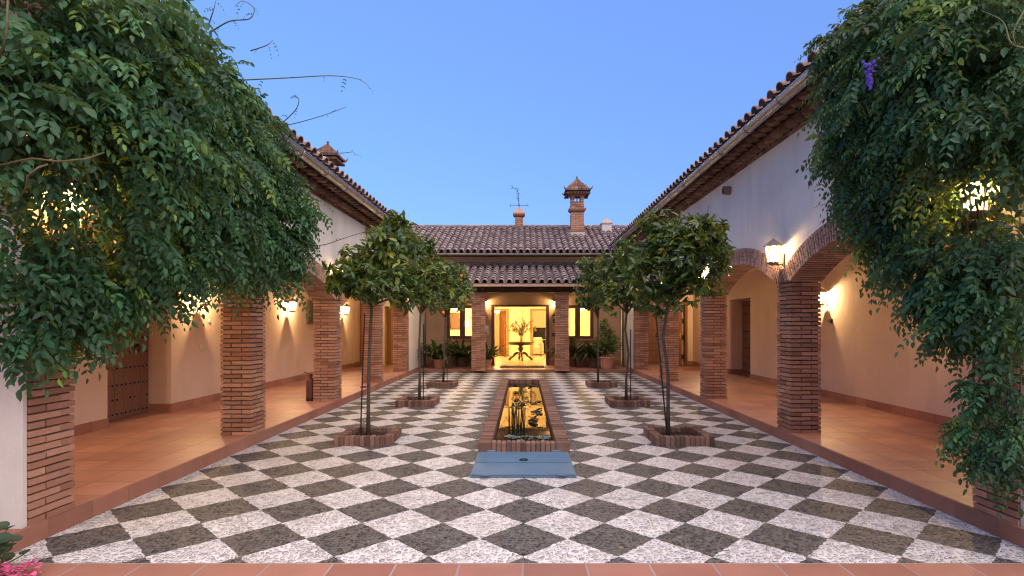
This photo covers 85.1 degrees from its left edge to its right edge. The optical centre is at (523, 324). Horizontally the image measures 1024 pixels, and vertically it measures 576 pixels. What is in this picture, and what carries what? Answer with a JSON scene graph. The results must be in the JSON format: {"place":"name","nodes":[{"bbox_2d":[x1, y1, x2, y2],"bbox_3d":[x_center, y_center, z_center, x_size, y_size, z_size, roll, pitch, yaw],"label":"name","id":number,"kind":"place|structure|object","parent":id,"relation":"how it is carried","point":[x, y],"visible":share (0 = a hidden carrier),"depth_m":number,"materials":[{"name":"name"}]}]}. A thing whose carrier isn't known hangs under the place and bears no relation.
{"place":"outdoors","nodes":[
{"label":"outdoors","id":0,"kind":"place"},
{"bbox_2d":[69,364,422,506],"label":"terrace","id":1,"kind":"structure","parent":0,"point":[117,454],"depth_m":7.17,"materials":[{"name":"tile"}]},
{"bbox_2d":[0,0,435,528],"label":"arcade wing","id":2,"kind":"structure","parent":1,"relation":"on","point":[241,363],"depth_m":9.22,"materials":[{"name":"white paint"}]},
{"bbox_2d":[50,174,90,219],"bbox_3d":[-3.453,-0.985,4.260,0.271,0.390,0.234,0,0,-30],"label":"wall lantern","id":3,"kind":"object","parent":2,"relation":"attached to","point":[75,179],"depth_m":4.25,"materials":[{"name":"glass"}]},
{"bbox_2d":[107,324,147,420],"bbox_3d":[-6.258,0.390,8.615,0.095,2.140,1.344,0,0,0],"label":"door","id":4,"kind":"structure","parent":2,"relation":"in","point":[127,386],"depth_m":8.84,"materials":[{"name":"brown wood"}]},
{"bbox_2d":[0,0,375,401],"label":"wisteria","id":5,"kind":"object","parent":2,"relation":"attached to","point":[154,110],"visible":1,"depth_m":3.81,"materials":[{"name":"green plant"}]},
{"bbox_2d":[196,290,209,306],"bbox_3d":[-5.760,-0.505,10.070,0.271,0.390,0.234,0,0,-30],"label":"wall lantern","id":6,"kind":"object","parent":2,"relation":"attached to","point":[197,303],"depth_m":10.04,"materials":[{"name":"glass"}]},
{"bbox_2d":[286,298,296,312],"bbox_3d":[-5.760,-0.475,13.870,0.271,0.390,0.234,0,0,-30],"label":"wall lantern","id":7,"kind":"object","parent":2,"relation":"attached to","point":[293,308],"depth_m":13.83,"materials":[{"name":"glass"}]},
{"bbox_2d":[307,300,314,323],"bbox_3d":[-5.871,-0.330,15.575,0.053,0.660,0.870,0,0,0],"label":"window","id":8,"kind":"structure","parent":2,"relation":"in","point":[310,303],"depth_m":15.32,"materials":[{"name":"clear glass"}]},
{"bbox_2d":[317,141,347,166],"bbox_3d":[-6.150,-4.725,17.500,0.976,2.050,0.976,0,0,0],"label":"chimney","id":9,"kind":"object","parent":2,"relation":"on","point":[336,159],"visible":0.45,"depth_m":17.30,"materials":[{"name":"brick"}]},
{"bbox_2d":[342,303,349,314],"bbox_3d":[-5.760,-0.485,18.100,0.271,0.390,0.234,0,0,30],"label":"wall lantern","id":10,"kind":"object","parent":2,"relation":"attached to","point":[348,308],"depth_m":18.05,"materials":[{"name":"glass"}]},
{"bbox_2d":[360,304,363,364],"bbox_3d":[-5.615,0.355,20.176,0.664,2.210,0.068,0,0,0],"label":"door","id":11,"kind":"structure","parent":2,"relation":"in","point":[361,307],"depth_m":20.16,"materials":[{"name":"brown wood"}]},
{"bbox_2d":[387,307,393,363],"bbox_3d":[-4.780,0.410,20.522,0.520,2.100,0.040,0,0,-19],"label":"door","id":12,"kind":"structure","parent":2,"relation":"in","point":[390,326],"depth_m":20.46,"materials":[{"name":"brown wood"}]},
{"bbox_2d":[304,372,314,400],"bbox_3d":[-4.104,1.192,10.720,0.239,0.555,0.162,0,0,0],"label":"fire extinguisher","id":13,"kind":"object","parent":1,"relation":"on","point":[309,388],"visible":0.87,"depth_m":10.65,"materials":[{"name":"red paint"}]},
{"bbox_2d":[160,0,862,224],"label":"sky","id":14,"kind":"structure","parent":0,"point":[467,103],"materials":[{"name":"blue"}]},
{"bbox_2d":[0,372,1023,562],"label":"courtyard pavement","id":15,"kind":"structure","parent":0,"point":[310,492],"depth_m":4.97,"materials":[{"name":"stone"}]},
{"bbox_2d":[334,426,401,445],"bbox_3d":[-2.120,1.560,7.680,0.740,0.181,0.740,0,0,0],"label":"tree planter","id":16,"kind":"object","parent":15,"relation":"on","point":[378,436],"visible":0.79,"depth_m":7.37,"materials":[{"name":"brick"}]},
{"bbox_2d":[360,313,366,434],"bbox_3d":[-2.201,0.710,7.680,0.117,1.721,0.108,0,0,0],"label":"tree stake","id":17,"kind":"object","parent":16,"relation":"in","point":[362,387],"visible":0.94,"depth_m":7.68,"materials":[{"name":"metal"}]},
{"bbox_2d":[321,209,433,434],"bbox_3d":[-2.023,-0.033,7.680,1.598,3.226,1.276,0,0,0],"label":"orange tree","id":18,"kind":"object","parent":16,"relation":"in","point":[377,274],"visible":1,"depth_m":7.54,"materials":[{"name":"green plant"}]},
{"bbox_2d":[395,396,439,406],"bbox_3d":[-2.100,1.560,11.120,0.760,0.181,0.760,0,0,0],"label":"tree planter","id":19,"kind":"object","parent":15,"relation":"on","point":[413,401],"visible":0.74,"depth_m":10.75,"materials":[{"name":"brick"}]},
{"bbox_2d":[422,324,426,399],"bbox_3d":[-1.970,0.785,11.100,0.113,1.570,0.108,0,0,0],"label":"tree stake","id":20,"kind":"object","parent":19,"relation":"in","point":[423,370],"visible":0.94,"depth_m":11.10,"materials":[{"name":"wood"}]},
{"bbox_2d":[393,233,459,400],"bbox_3d":[-1.968,-0.136,11.089,1.331,3.433,1.125,0,0,0],"label":"orange tree","id":21,"kind":"object","parent":19,"relation":"in","point":[439,270],"visible":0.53,"depth_m":11.07,"materials":[{"name":"green plant"}]},
{"bbox_2d":[427,380,457,387],"bbox_3d":[-2.080,1.560,14.400,0.720,0.181,0.720,0,0,0],"label":"tree planter","id":22,"kind":"object","parent":15,"relation":"on","point":[441,384],"visible":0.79,"depth_m":14.05,"materials":[{"name":"brick"}]},
{"bbox_2d":[447,324,449,374],"bbox_3d":[-1.950,0.785,14.400,0.113,1.570,0.108,0,0,0],"label":"tree stake","id":23,"kind":"object","parent":22,"relation":"in","point":[447,349],"visible":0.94,"depth_m":14.41,"materials":[{"name":"metal"}]},
{"bbox_2d":[424,256,476,382],"bbox_3d":[-1.964,-0.102,14.343,1.514,3.365,1.185,0,0,0],"label":"orange tree","id":24,"kind":"object","parent":22,"relation":"on","point":[460,291],"visible":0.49,"depth_m":14.29,"materials":[{"name":"green plant"}]},
{"bbox_2d":[470,450,576,477],"bbox_3d":[-0.005,1.574,6.327,1.110,0.044,1.125,0,0,0],"label":"metal hatch","id":25,"kind":"object","parent":15,"relation":"on","point":[494,464],"visible":1,"depth_m":6.18,"materials":[{"name":"blue paint"}]},
{"bbox_2d":[478,379,569,451],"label":"brick pool","id":26,"kind":"structure","parent":15,"relation":"on","point":[560,442],"depth_m":7.68,"materials":[{"name":"brown brick"}]},
{"bbox_2d":[494,383,552,440],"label":"water","id":27,"kind":"structure","parent":26,"relation":"in","point":[542,424],"depth_m":9.70,"materials":[{"name":"yellow liquid"}]},
{"bbox_2d":[499,400,538,429],"bbox_3d":[-0.070,1.393,8.566,0.605,0.434,0.540,0,0,0],"label":"water plant","id":28,"kind":"object","parent":27,"relation":"in","point":[515,421],"visible":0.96,"depth_m":8.47,"materials":[{"name":"green plant"}]},
{"bbox_2d":[513,384,537,392],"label":"water lily","id":29,"kind":"object","parent":27,"relation":"on","point":[526,389],"visible":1,"depth_m":13.87,"materials":[{"name":"green plant"}]},
{"bbox_2d":[504,434,548,440],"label":"water lily","id":30,"kind":"object","parent":27,"relation":"on","point":[531,436],"visible":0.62,"depth_m":7.79,"materials":[{"name":"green plant"}]},
{"bbox_2d":[513,397,540,407],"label":"water lily","id":31,"kind":"object","parent":27,"relation":"on","point":[525,401],"visible":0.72,"depth_m":11.40,"materials":[{"name":"green plant"}]},
{"bbox_2d":[528,408,542,422],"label":"water lily","id":32,"kind":"object","parent":27,"relation":"on","point":[534,411],"visible":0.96,"depth_m":9.88,"materials":[{"name":"green plant"}]},
{"bbox_2d":[585,380,616,387],"bbox_3d":[2.000,1.560,14.400,0.740,0.181,0.740,0,0,0],"label":"tree planter","id":33,"kind":"object","parent":15,"relation":"on","point":[601,384],"visible":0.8,"depth_m":14.04,"materials":[{"name":"brick"}]},
{"bbox_2d":[572,256,614,382],"bbox_3d":[1.803,-0.105,14.330,1.151,3.370,1.049,0,0,19],"label":"orange tree","id":34,"kind":"object","parent":33,"relation":"in","point":[592,285],"visible":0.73,"depth_m":14.33,"materials":[{"name":"green plant"}]},
{"bbox_2d":[605,395,649,406],"bbox_3d":[2.060,1.560,11.120,0.780,0.181,0.780,0,0,0],"label":"tree planter","id":35,"kind":"object","parent":15,"relation":"on","point":[621,401],"visible":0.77,"depth_m":10.74,"materials":[{"name":"brick"}]},
{"bbox_2d":[589,234,660,400],"bbox_3d":[2.000,-0.122,11.137,1.404,3.404,1.093,0,0,0],"label":"orange tree","id":36,"kind":"object","parent":35,"relation":"in","point":[613,289],"visible":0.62,"depth_m":11.02,"materials":[{"name":"green plant"}]},
{"bbox_2d":[630,329,633,399],"bbox_3d":[2.160,0.835,11.100,0.113,1.470,0.108,0,0,0],"label":"tree stake","id":37,"kind":"object","parent":35,"relation":"in","point":[630,364],"visible":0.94,"depth_m":11.10,"materials":[{"name":"metal"}]},
{"bbox_2d":[643,426,714,446],"bbox_3d":[2.120,1.560,7.680,0.780,0.181,0.780,0,0,0],"label":"tree planter","id":38,"kind":"object","parent":15,"relation":"on","point":[686,436],"visible":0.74,"depth_m":7.35,"materials":[{"name":"brick"}]},
{"bbox_2d":[655,313,668,434],"bbox_3d":[1.911,0.710,7.666,0.176,1.722,0.110,0,0,32],"label":"tree stake","id":39,"kind":"object","parent":38,"relation":"on","point":[662,387],"visible":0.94,"depth_m":7.65,"materials":[{"name":"metal"}]},
{"bbox_2d":[613,207,737,435],"bbox_3d":[2.052,-0.011,7.685,1.684,3.183,1.095,0,0,18],"label":"orange tree","id":40,"kind":"object","parent":38,"relation":"on","point":[678,241],"visible":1,"depth_m":7.55,"materials":[{"name":"green plant"}]},
{"bbox_2d":[0,563,1023,575],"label":"terracotta path","id":41,"kind":"structure","parent":0,"point":[531,569],"depth_m":3.62,"materials":[{"name":"tile"}]},
{"bbox_2d":[0,521,42,575],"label":"geranium","id":42,"kind":"object","parent":41,"relation":"on","point":[6,537],"visible":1,"depth_m":3.45,"materials":[{"name":"pink plant"}]},
{"bbox_2d":[421,365,625,368],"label":"terrace","id":43,"kind":"structure","parent":0,"point":[576,367],"depth_m":19.53,"materials":[{"name":"tile"}]},
{"bbox_2d":[408,338,465,367],"bbox_3d":[-2.927,0.970,19.374,2.190,1.085,2.199,0,0,15],"label":"potted plant","id":44,"kind":"object","parent":43,"relation":"on","point":[436,353],"visible":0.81,"depth_m":19.09,"materials":[{"name":"green plant"}]},
{"bbox_2d":[437,336,471,368],"bbox_3d":[-2.164,0.948,19.922,2.202,1.196,2.307,0,0,0],"label":"potted plant","id":45,"kind":"object","parent":43,"relation":"on","point":[460,362],"visible":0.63,"depth_m":19.72,"materials":[{"name":"green plant"}]},
{"bbox_2d":[458,339,501,361],"bbox_3d":[-1.828,0.971,19.776,1.809,1.081,1.833,0,0,32],"label":"potted plant","id":46,"kind":"object","parent":43,"relation":"on","point":[468,355],"visible":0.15,"depth_m":19.60,"materials":[{"name":"green plant"}]},
{"bbox_2d":[462,343,512,367],"bbox_3d":[-1.239,0.990,19.518,1.905,1.044,1.850,0,0,0],"label":"potted plant","id":47,"kind":"object","parent":43,"relation":"on","point":[492,353],"visible":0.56,"depth_m":19.45,"materials":[{"name":"green plant"}]},
{"bbox_2d":[408,225,627,370],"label":"house","id":48,"kind":"structure","parent":43,"relation":"on","point":[527,273],"depth_m":20.49,"materials":[{"name":"paint"}]},
{"bbox_2d":[450,313,459,329],"bbox_3d":[-3.250,-0.150,26.465,0.500,0.800,0.065,0,0,0],"label":"framed picture","id":49,"kind":"object","parent":48,"relation":"attached to","point":[454,321],"visible":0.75,"depth_m":26.43,"materials":[{"name":"brown wood"}]},
{"bbox_2d":[446,305,470,339],"bbox_3d":[-2.255,-0.055,20.490,1.250,1.290,0.220,0,0,0],"label":"window","id":50,"kind":"structure","parent":48,"relation":"in","point":[462,313],"depth_m":20.47,"materials":[{"name":"brown wood"}]},
{"bbox_2d":[485,325,488,334],"bbox_3d":[-1.375,0.210,20.484,0.190,0.340,0.028,0,0,0],"label":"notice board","id":51,"kind":"object","parent":48,"relation":"attached to","point":[487,330],"visible":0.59,"depth_m":20.48,"materials":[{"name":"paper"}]},
{"bbox_2d":[499,311,505,354],"bbox_3d":[-1.022,0.430,27.052,0.040,2.150,0.900,0,0,-21],"label":"door","id":52,"kind":"structure","parent":48,"relation":"in","point":[502,314],"depth_m":27.04,"materials":[{"name":"brown wood"}]},
{"bbox_2d":[513,207,524,229],"bbox_3d":[-0.200,-4.380,23.550,0.509,1.160,0.509,0,0,0],"label":"chimney","id":53,"kind":"object","parent":48,"relation":"on","point":[518,213],"visible":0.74,"depth_m":23.38,"materials":[{"name":"brick"}]},
{"bbox_2d":[510,187,527,206],"bbox_3d":[-0.192,-5.412,23.553,0.699,0.925,0.333,0,0,-24],"label":"weather vane","id":54,"kind":"object","parent":53,"relation":"on","point":[518,197],"visible":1,"depth_m":23.54,"materials":[{"name":"metal"}]},
{"bbox_2d":[507,341,534,360],"bbox_3d":[-0.130,1.123,23.400,1.200,0.790,1.200,0,0,0],"label":"pedestal table","id":55,"kind":"object","parent":48,"relation":"on","point":[520,353],"visible":1,"depth_m":23.30,"materials":[{"name":"brown wood"}]},
{"bbox_2d":[500,366,543,367],"bbox_3d":[-0.050,1.497,19.700,1.540,0.024,0.700,0,0,0],"label":"doormat","id":56,"kind":"object","parent":48,"relation":"on","point":[521,366],"visible":1,"depth_m":19.47,"materials":[{"name":"brown fabric"}]},
{"bbox_2d":[532,337,543,354],"bbox_3d":[0.695,1.075,27.646,0.550,0.820,0.993,0,0,0],"label":"armchair","id":57,"kind":"object","parent":48,"relation":"on","point":[538,346],"visible":0.88,"depth_m":27.25,"materials":[{"name":"beige fabric"}]},
{"bbox_2d":[562,176,592,236],"bbox_3d":[2.140,-4.650,22.400,1.158,2.600,1.158,0,0,0],"label":"chimney","id":58,"kind":"object","parent":48,"relation":"on","point":[576,188],"visible":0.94,"depth_m":22.15,"materials":[{"name":"brick"}]},
{"bbox_2d":[569,305,592,339],"bbox_3d":[1.985,-0.055,20.490,1.250,1.290,0.220,0,0,0],"label":"window","id":59,"kind":"structure","parent":48,"relation":"in","point":[577,336],"depth_m":20.47,"materials":[{"name":"brown wood"}]},
{"bbox_2d":[600,217,612,234],"bbox_3d":[3.425,-3.925,22.620,0.650,0.850,0.640,0,0,0],"label":"roof vent","id":60,"kind":"object","parent":48,"relation":"on","point":[606,224],"visible":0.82,"depth_m":22.50,"materials":[{"name":"paint"}]},
{"bbox_2d":[540,337,603,366],"bbox_3d":[1.855,0.980,19.860,2.382,1.127,2.404,0,0,-28],"label":"potted plant","id":61,"kind":"object","parent":43,"relation":"on","point":[574,361],"visible":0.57,"depth_m":19.74,"materials":[{"name":"green plant"}]},
{"bbox_2d":[569,340,625,367],"bbox_3d":[2.503,1.026,19.446,2.350,0.973,1.955,0,0,0],"label":"potted plant","id":62,"kind":"object","parent":43,"relation":"on","point":[592,361],"visible":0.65,"depth_m":19.24,"materials":[{"name":"green plant"}]},
{"bbox_2d":[592,318,622,368],"bbox_3d":[2.806,0.650,18.929,1.129,1.720,0.842,0,0,-31],"label":"potted plant","id":63,"kind":"object","parent":43,"relation":"on","point":[607,362],"visible":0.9,"depth_m":18.80,"materials":[{"name":"green plant"}]},
{"bbox_2d":[533,328,545,352],"bbox_3d":[1.250,0.845,29.160,1.580,1.340,0.720,0,0,0],"label":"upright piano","id":64,"kind":"object","parent":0,"point":[540,332],"visible":0.08,"depth_m":29.10,"materials":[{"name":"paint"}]},
{"bbox_2d":[624,364,1020,526],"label":"terrace","id":65,"kind":"structure","parent":0,"point":[900,446],"depth_m":7.57,"materials":[{"name":"tile"}]},
{"bbox_2d":[608,0,1023,527],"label":"arcade wing","id":66,"kind":"structure","parent":65,"relation":"on","point":[761,320],"depth_m":9.05,"materials":[{"name":"white paint"}]},
{"bbox_2d":[648,305,659,364],"bbox_3d":[4.665,0.380,20.163,0.564,2.160,0.095,0,0,0],"label":"door","id":67,"kind":"structure","parent":66,"relation":"in","point":[653,352],"depth_m":20.16,"materials":[{"name":"brown wood"}]},
{"bbox_2d":[678,310,681,364],"bbox_3d":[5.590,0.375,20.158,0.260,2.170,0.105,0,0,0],"label":"door","id":68,"kind":"structure","parent":66,"relation":"in","point":[680,313],"depth_m":20.17,"materials":[{"name":"brown wood"}]},
{"bbox_2d":[742,300,749,374],"bbox_3d":[6.470,0.390,15.750,0.070,2.140,1.414,0,0,0],"label":"door","id":69,"kind":"structure","parent":66,"relation":"in","point":[745,304],"depth_m":16.15,"materials":[{"name":"brown wood"}]},
{"bbox_2d":[763,238,783,266],"bbox_3d":[3.453,-0.995,7.710,0.271,0.390,0.234,0,0,30],"label":"wall lantern","id":70,"kind":"object","parent":66,"relation":"attached to","point":[773,243],"depth_m":7.67,"materials":[{"name":"glass"}]},
{"bbox_2d":[818,288,827,305],"bbox_3d":[5.960,-0.555,11.200,0.271,0.390,0.234,0,0,-30],"label":"wall lantern","id":71,"kind":"object","parent":66,"relation":"attached to","point":[823,291],"depth_m":11.15,"materials":[{"name":"glass"}]},
{"bbox_2d":[794,0,1023,520],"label":"wisteria","id":72,"kind":"object","parent":66,"relation":"attached to","point":[925,138],"visible":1,"depth_m":3.98,"materials":[{"name":"green plant"}]},
{"bbox_2d":[957,173,996,219],"bbox_3d":[3.453,-0.995,4.260,0.271,0.390,0.234,0,0,30],"label":"wall lantern","id":73,"kind":"object","parent":66,"relation":"attached to","point":[973,213],"depth_m":4.22,"materials":[{"name":"metal"}]},
{"label":"ground","id":74,"kind":"structure","parent":0,"visible":0},
{"bbox_2d":[0,529,19,532],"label":"kerb","id":75,"kind":"structure","parent":74,"relation":"on","point":[10,530],"depth_m":3.99,"materials":[{"name":"tile"}]},
{"bbox_2d":[1,368,416,555],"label":"kerb","id":76,"kind":"structure","parent":74,"relation":"on","point":[47,528],"depth_m":5.40,"materials":[{"name":"ceramic"}]},
{"bbox_2d":[417,369,629,371],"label":"kerb","id":77,"kind":"structure","parent":74,"relation":"on","point":[529,370],"depth_m":18.58,"materials":[{"name":"brick"}]},
{"bbox_2d":[631,368,1023,547],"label":"kerb","id":78,"kind":"structure","parent":74,"relation":"on","point":[997,527],"depth_m":5.49,"materials":[{"name":"tile"}]},
{"bbox_3d":[-0.110,0.597,23.350,0.150,0.260,0.146,0,0,0],"label":"vase","id":79,"kind":"object","parent":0,"visible":0},
{"bbox_2d":[505,318,536,336],"bbox_3d":[-0.117,0.134,23.373,1.362,0.871,0.846,0,0,0],"label":"bouquet","id":80,"kind":"object","parent":79,"relation":"in","point":[521,328],"visible":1,"depth_m":23.28,"materials":[{"name":"yellow plant"}]}
]}

